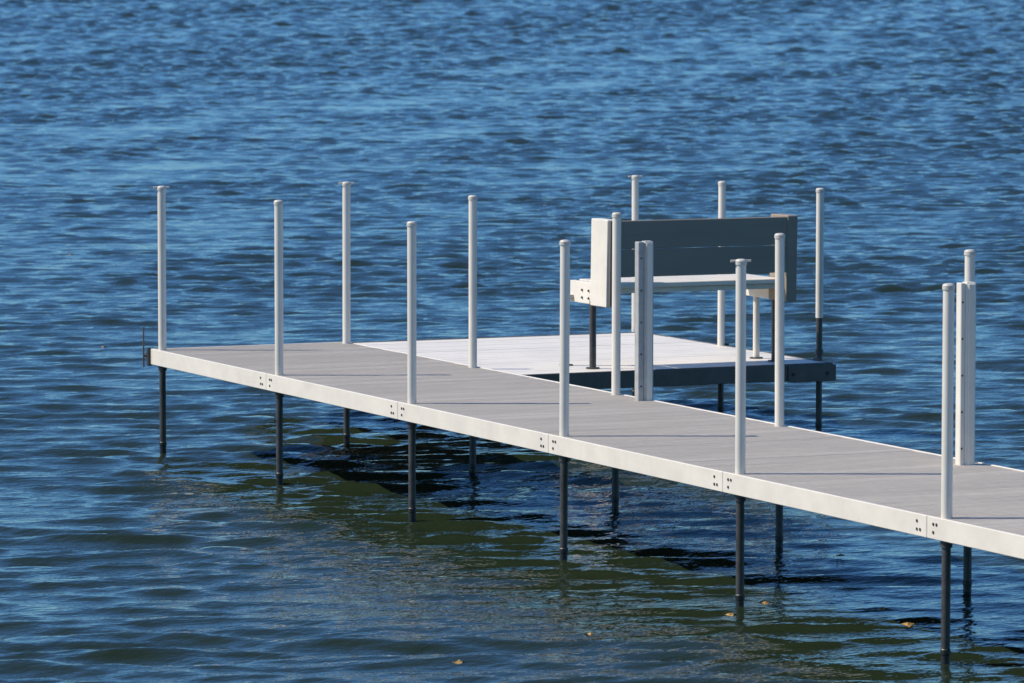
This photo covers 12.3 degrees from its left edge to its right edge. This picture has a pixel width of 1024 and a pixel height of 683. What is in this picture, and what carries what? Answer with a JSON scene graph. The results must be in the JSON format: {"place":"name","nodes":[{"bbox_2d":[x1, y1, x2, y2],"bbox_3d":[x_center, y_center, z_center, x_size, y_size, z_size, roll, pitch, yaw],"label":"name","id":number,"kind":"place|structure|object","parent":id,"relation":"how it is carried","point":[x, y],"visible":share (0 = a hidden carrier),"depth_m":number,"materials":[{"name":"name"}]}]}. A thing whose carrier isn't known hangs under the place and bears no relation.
{"place":"outdoors","nodes":[
{"label":"outdoors","id":0,"kind":"place"},
{"bbox_2d":[0,0,1023,682],"bbox_3d":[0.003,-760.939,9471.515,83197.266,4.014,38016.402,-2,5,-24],"label":"lake water","id":1,"kind":"structure","parent":0,"point":[204,548],"depth_m":52.16,"materials":[{"name":"blue liquid"}]},
{"bbox_2d":[143,327,1023,558],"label":"dock","id":2,"kind":"object","parent":1,"relation":"on","point":[890,487],"visible":0.98,"depth_m":30.29,"materials":[{"name":"beige plastic"}]},
{"bbox_2d":[153,186,168,452],"bbox_3d":[-2.711,0.273,36.918,0.114,2.963,0.073,1,5,16],"label":"dock post","id":3,"kind":"object","parent":2,"relation":"attached to","point":[161,191],"visible":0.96,"depth_m":36.85,"materials":[{"name":"white metal"}]},
{"bbox_2d":[274,200,283,484],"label":"dock post","id":4,"kind":"object","parent":2,"relation":"attached to","point":[278,229],"visible":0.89,"depth_m":34.64,"materials":[{"name":"white metal"}]},
{"bbox_2d":[338,182,353,443],"bbox_3d":[-1.302,0.220,37.564,0.123,2.965,0.074,-2,5,-24],"label":"dock post","id":5,"kind":"object","parent":2,"relation":"attached to","point":[346,270],"visible":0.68,"depth_m":37.48,"materials":[{"name":"white metal"}]},
{"bbox_2d":[407,221,416,521],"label":"dock post","id":6,"kind":"object","parent":2,"relation":"attached to","point":[411,318],"visible":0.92,"depth_m":32.43,"materials":[{"name":"white metal"}]},
{"bbox_2d":[468,195,477,470],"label":"dock post","id":7,"kind":"object","parent":2,"relation":"attached to","point":[472,199],"visible":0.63,"depth_m":35.26,"materials":[{"name":"white metal"}]},
{"bbox_2d":[559,240,570,558],"bbox_3d":[0.335,0.820,30.285,0.074,2.940,0.071,-2,5,-24],"label":"dock post","id":8,"kind":"object","parent":2,"relation":"attached to","point":[564,336],"visible":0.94,"depth_m":30.21,"materials":[{"name":"white metal"}]},
{"bbox_2d":[611,212,621,509],"bbox_3d":[0.726,0.579,33.136,0.074,2.961,0.071,-2,5,-24],"label":"dock post","id":9,"kind":"object","parent":2,"relation":"attached to","point":[616,287],"visible":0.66,"depth_m":33.05,"materials":[{"name":"white metal"}]},
{"bbox_2d":[635,241,653,400],"bbox_3d":[0.909,-0.072,32.666,0.117,1.237,0.081,-2,5,-24],"label":"dock bumper","id":10,"kind":"object","parent":2,"relation":"attached to","point":[644,259],"visible":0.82,"depth_m":32.63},
{"bbox_2d":[730,259,750,605],"bbox_3d":[1.343,0.989,28.071,0.116,2.959,0.071,1,5,13],"label":"dock post","id":11,"kind":"object","parent":2,"relation":"attached to","point":[740,407],"visible":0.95,"depth_m":28.00,"materials":[{"name":"white metal"}]},
{"bbox_2d":[774,233,784,547],"bbox_3d":[1.735,0.766,30.924,0.073,2.945,0.071,-2,5,-24],"label":"dock post","id":12,"kind":"object","parent":2,"relation":"attached to","point":[779,321],"visible":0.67,"depth_m":30.84,"materials":[{"name":"white metal"}]},
{"bbox_2d":[940,283,954,663],"bbox_3d":[2.361,1.164,25.862,0.073,2.967,0.071,-2,5,-24],"label":"dock post","id":13,"kind":"object","parent":2,"relation":"attached to","point":[948,289],"visible":1,"depth_m":25.79,"materials":[{"name":"white metal"}]},
{"bbox_2d":[955,281,975,464],"bbox_3d":[2.722,0.261,28.528,0.105,1.239,0.081,-2,5,-24],"label":"dock bumper","id":14,"kind":"object","parent":2,"relation":"attached to","point":[965,369],"visible":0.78,"depth_m":28.49,"materials":[{"name":"white plastic"}]},
{"bbox_2d":[352,332,835,388],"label":"swim platform","id":15,"kind":"structure","parent":1,"relation":"on","point":[680,361],"depth_m":38.44,"materials":[{"name":"metal"}]},
{"bbox_2d":[559,214,797,368],"bbox_3d":[1.336,-0.408,37.892,1.798,1.192,0.773,-2,5,-24],"label":"dock bench","id":16,"kind":"object","parent":15,"relation":"on","point":[704,261],"visible":0.83,"depth_m":37.59,"materials":[{"name":"grey"}]},
{"bbox_2d":[628,175,641,395],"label":"dock post","id":17,"kind":"object","parent":1,"relation":"in","point":[635,197],"visible":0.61,"depth_m":41.20,"materials":[{"name":"white metal"}]},
{"bbox_2d":[717,181,725,412],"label":"dock post","id":18,"kind":"object","parent":1,"relation":"in","point":[721,293],"visible":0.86,"depth_m":39.79,"materials":[{"name":"white metal"}]},
{"bbox_2d":[815,188,824,431],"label":"dock post","id":19,"kind":"object","parent":1,"relation":"in","point":[819,254],"visible":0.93,"depth_m":38.35,"materials":[{"name":"white metal"}]},
{"bbox_2d":[963,249,975,591],"bbox_3d":[2.752,0.929,28.714,0.071,2.975,0.073,-2,5,-24],"label":"dock post","id":20,"kind":"object","parent":1,"relation":"in","point":[969,254],"visible":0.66,"depth_m":28.71,"materials":[{"name":"white metal"}]}
]}

